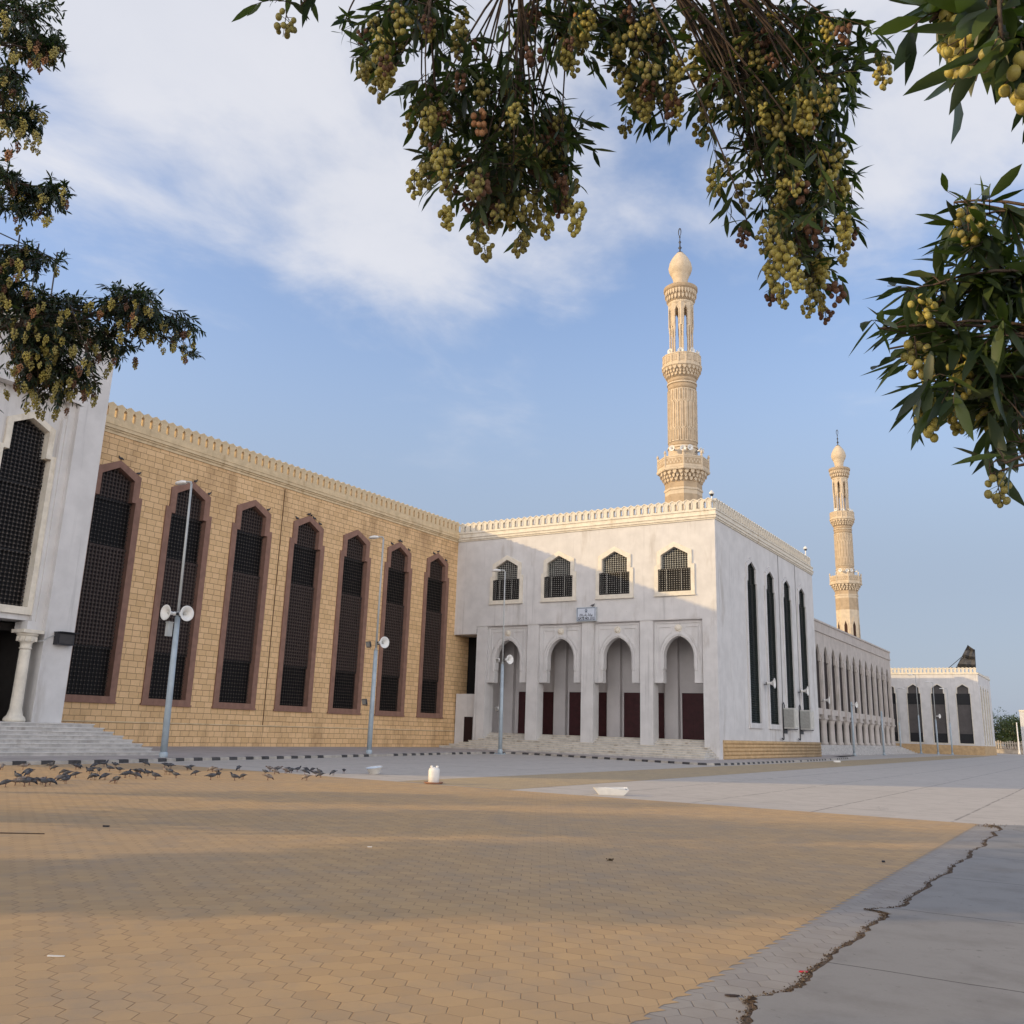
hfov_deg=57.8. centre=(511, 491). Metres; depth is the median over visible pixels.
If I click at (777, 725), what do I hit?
louvred window
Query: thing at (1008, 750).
picket fence
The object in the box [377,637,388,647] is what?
horn loudspeaker
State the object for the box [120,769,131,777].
pigeon
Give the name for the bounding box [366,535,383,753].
lamp post
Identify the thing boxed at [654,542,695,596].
lattice window
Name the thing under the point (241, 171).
sky
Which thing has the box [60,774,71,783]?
pigeon
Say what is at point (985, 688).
window
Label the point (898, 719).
lamp post
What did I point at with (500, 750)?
lamp post
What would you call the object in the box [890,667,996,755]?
gate building
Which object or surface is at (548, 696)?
door
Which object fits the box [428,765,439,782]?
water jug
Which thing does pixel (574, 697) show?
door
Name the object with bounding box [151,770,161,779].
pigeon
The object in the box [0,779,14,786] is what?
pigeon
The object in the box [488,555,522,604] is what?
lattice window
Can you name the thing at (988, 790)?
concrete plaza
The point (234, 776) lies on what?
pigeon
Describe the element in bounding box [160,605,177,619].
horn loudspeaker
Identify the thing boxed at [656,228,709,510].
minaret
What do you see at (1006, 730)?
tree
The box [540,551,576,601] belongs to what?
lattice window
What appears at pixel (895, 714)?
window
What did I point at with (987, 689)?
window
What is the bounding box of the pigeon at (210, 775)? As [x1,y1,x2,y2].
[205,773,217,779]
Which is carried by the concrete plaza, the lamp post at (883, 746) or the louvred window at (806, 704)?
the lamp post at (883, 746)
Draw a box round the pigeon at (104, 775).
[99,773,109,779]
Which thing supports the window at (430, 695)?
in the prayer hall
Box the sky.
[0,0,1023,745]
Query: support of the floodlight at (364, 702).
attached to the lamp post at (371, 719)
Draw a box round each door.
[463,717,472,741]
[516,690,553,734]
[567,691,606,735]
[622,691,664,738]
[680,692,703,739]
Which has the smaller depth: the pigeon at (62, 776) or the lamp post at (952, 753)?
the pigeon at (62, 776)
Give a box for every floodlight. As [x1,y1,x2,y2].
[43,631,79,645]
[362,699,367,705]
[366,641,371,648]
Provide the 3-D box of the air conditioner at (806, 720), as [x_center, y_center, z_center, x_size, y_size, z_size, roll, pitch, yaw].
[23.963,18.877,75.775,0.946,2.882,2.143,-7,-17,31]
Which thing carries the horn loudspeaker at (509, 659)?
attached to the lamp post at (500, 750)
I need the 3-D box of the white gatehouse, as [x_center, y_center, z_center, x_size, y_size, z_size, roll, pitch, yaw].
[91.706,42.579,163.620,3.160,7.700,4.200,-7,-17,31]
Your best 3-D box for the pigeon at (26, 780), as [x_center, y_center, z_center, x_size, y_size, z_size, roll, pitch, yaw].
[-10.918,6.523,20.819,0.396,0.182,0.156,7,-15,-19]
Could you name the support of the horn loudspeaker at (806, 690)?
attached to the gate building at (694, 638)
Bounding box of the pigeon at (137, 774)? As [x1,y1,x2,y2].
[132,772,141,778]
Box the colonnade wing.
[814,618,916,755]
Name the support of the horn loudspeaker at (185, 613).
attached to the lamp post at (167, 718)
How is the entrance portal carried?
on the concrete plaza
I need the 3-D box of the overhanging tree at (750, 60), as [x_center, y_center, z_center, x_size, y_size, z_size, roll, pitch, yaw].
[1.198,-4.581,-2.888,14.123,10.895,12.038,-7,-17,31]
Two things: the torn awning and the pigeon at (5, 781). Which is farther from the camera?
the torn awning
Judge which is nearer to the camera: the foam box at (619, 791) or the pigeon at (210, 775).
the foam box at (619, 791)
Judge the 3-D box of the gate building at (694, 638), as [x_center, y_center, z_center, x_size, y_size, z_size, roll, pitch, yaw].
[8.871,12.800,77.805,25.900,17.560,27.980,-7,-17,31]
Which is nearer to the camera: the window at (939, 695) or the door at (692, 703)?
the door at (692, 703)
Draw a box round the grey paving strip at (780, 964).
[631,823,998,1023]
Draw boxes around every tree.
[0,0,205,421]
[232,0,1023,507]
[993,707,1008,747]
[994,715,1021,748]
[995,712,1021,748]
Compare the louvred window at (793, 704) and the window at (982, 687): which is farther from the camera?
the window at (982, 687)
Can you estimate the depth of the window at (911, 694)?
140.82 m
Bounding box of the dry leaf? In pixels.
[725,994,739,996]
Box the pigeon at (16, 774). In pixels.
[14,771,21,776]
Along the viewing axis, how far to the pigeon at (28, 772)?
24.05 m
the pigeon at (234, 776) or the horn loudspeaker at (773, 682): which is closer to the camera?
the pigeon at (234, 776)
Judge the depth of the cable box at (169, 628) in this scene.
36.69 m
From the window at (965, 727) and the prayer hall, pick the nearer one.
the prayer hall
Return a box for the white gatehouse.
[1019,710,1023,753]
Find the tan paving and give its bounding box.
[0,763,977,1023]
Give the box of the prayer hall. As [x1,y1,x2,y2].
[61,402,468,746]
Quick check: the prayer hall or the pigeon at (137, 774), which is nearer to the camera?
the pigeon at (137, 774)
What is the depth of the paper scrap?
6.28 m
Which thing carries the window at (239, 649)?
in the prayer hall
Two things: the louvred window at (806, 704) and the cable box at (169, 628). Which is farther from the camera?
the louvred window at (806, 704)
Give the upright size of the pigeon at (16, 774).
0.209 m
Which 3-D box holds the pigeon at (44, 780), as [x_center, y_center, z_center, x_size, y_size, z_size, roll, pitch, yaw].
[-10.565,6.581,21.000,0.395,0.182,0.155,15,-19,-41]
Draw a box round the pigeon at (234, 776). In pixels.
[230,772,240,779]
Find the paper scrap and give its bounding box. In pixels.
[47,955,64,956]
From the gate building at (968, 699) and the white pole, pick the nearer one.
the gate building at (968, 699)
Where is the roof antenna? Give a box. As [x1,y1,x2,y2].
[0,233,59,294]
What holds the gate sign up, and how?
attached to the gate building at (694, 638)
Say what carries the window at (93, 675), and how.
in the prayer hall
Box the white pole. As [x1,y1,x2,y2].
[1016,722,1020,753]
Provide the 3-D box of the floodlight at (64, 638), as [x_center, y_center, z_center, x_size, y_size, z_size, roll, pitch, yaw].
[-18.691,6.056,38.316,0.500,0.530,1.532,-7,-17,31]
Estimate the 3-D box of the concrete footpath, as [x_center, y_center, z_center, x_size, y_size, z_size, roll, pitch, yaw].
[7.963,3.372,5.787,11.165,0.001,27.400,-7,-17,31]
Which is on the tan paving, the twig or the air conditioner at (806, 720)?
the twig
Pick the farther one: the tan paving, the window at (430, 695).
the window at (430, 695)
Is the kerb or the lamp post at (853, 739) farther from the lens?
the lamp post at (853, 739)
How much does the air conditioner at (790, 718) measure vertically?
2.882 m
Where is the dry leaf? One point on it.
(732, 995)
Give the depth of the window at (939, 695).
139.04 m
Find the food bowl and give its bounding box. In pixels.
[366,766,382,774]
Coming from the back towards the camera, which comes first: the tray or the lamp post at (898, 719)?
the lamp post at (898, 719)
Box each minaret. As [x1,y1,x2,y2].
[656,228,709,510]
[829,430,861,638]
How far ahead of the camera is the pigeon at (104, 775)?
23.73 m
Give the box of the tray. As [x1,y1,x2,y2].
[424,781,442,783]
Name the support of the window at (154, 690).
in the prayer hall
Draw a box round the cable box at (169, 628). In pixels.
[165,621,173,636]
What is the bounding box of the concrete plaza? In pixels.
[107,753,1023,824]
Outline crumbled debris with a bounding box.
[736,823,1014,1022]
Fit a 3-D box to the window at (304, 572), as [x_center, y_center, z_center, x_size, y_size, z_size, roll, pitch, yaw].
[-13.586,7.641,59.117,0.617,12.460,3.240,-7,-17,31]
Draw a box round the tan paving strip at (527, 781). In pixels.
[404,755,987,789]
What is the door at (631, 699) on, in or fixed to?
in the gate building at (694, 638)
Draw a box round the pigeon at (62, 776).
[56,774,71,780]
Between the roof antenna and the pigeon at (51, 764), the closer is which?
the pigeon at (51, 764)
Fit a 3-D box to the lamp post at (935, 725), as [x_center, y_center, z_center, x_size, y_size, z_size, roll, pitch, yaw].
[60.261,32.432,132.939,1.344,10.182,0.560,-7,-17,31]
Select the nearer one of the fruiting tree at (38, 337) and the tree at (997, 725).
the fruiting tree at (38, 337)
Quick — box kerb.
[0,752,849,764]
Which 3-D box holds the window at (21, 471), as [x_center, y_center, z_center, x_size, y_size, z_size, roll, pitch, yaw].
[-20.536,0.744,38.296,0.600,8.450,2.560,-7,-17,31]
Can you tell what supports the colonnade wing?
on the concrete plaza
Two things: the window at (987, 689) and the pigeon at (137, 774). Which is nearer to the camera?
the pigeon at (137, 774)
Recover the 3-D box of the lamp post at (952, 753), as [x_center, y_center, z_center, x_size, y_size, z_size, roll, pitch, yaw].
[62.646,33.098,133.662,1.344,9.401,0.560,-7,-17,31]
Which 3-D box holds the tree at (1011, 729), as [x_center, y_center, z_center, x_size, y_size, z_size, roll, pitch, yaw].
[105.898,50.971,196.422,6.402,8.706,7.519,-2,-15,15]
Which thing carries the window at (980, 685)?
in the gate building at (968, 699)
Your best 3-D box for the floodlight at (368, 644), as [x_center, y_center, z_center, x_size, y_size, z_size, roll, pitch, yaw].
[-7.632,8.213,49.567,0.152,0.401,0.442,-5,-7,-41]
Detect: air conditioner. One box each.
[782,702,798,739]
[798,705,814,740]
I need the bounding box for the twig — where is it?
[0,832,44,833]
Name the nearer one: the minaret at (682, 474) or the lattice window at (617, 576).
the lattice window at (617, 576)
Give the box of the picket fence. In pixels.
[995,740,1022,753]
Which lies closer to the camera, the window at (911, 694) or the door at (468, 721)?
the door at (468, 721)
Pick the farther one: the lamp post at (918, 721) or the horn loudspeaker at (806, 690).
the lamp post at (918, 721)
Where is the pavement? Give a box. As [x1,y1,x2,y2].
[0,746,850,762]
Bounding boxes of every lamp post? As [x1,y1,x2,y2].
[159,480,192,756]
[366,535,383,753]
[492,569,505,753]
[850,702,856,755]
[880,711,884,754]
[896,688,904,746]
[908,674,922,753]
[925,682,940,754]
[939,688,953,754]
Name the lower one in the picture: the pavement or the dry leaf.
the dry leaf
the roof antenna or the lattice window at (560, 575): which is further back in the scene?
the lattice window at (560, 575)
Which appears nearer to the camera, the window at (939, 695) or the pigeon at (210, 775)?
the pigeon at (210, 775)
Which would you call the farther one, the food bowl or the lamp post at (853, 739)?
the lamp post at (853, 739)
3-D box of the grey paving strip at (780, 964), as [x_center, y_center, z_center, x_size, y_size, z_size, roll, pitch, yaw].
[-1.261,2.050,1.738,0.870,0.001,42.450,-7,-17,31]
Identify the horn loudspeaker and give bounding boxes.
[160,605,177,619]
[177,606,193,620]
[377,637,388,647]
[504,655,512,663]
[764,678,775,687]
[798,686,808,694]
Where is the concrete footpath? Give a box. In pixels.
[750,825,1023,1023]
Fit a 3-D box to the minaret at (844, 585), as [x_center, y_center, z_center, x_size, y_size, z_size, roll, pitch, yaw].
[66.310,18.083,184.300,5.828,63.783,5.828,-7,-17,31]
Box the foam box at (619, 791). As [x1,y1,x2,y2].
[593,787,628,795]
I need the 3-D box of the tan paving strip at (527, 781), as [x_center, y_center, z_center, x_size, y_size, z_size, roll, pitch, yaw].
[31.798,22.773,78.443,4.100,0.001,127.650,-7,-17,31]
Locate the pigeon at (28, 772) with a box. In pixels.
[24,770,34,776]
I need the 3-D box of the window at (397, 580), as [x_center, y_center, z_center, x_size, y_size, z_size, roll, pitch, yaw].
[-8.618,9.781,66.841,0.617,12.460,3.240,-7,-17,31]
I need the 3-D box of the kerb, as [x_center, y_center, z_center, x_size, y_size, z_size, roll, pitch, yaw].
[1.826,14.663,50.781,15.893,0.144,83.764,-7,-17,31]
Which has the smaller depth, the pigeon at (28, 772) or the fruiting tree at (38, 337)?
the fruiting tree at (38, 337)
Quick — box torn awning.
[949,645,975,667]
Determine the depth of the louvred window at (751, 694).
68.18 m
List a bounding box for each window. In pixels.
[0,412,55,614]
[64,461,141,703]
[140,482,211,706]
[211,500,271,709]
[273,516,324,712]
[327,530,370,714]
[374,542,411,716]
[416,553,448,718]
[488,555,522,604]
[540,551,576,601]
[595,547,633,599]
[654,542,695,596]
[745,557,763,728]
[764,567,781,729]
[781,576,798,730]
[797,584,813,731]
[892,686,898,741]
[906,683,923,742]
[930,684,948,743]
[955,684,974,744]
[980,685,986,745]
[982,687,988,745]
[985,688,990,745]
[987,689,992,745]
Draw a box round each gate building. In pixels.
[439,497,821,759]
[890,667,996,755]
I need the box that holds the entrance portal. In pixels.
[0,308,159,755]
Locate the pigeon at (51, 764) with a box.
[45,761,55,768]
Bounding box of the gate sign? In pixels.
[576,607,596,621]
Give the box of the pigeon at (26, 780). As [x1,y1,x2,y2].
[16,778,35,784]
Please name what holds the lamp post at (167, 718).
on the concrete plaza
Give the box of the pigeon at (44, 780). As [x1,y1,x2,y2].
[37,778,54,783]
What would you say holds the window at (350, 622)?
in the prayer hall
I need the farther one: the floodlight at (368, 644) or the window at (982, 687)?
the window at (982, 687)

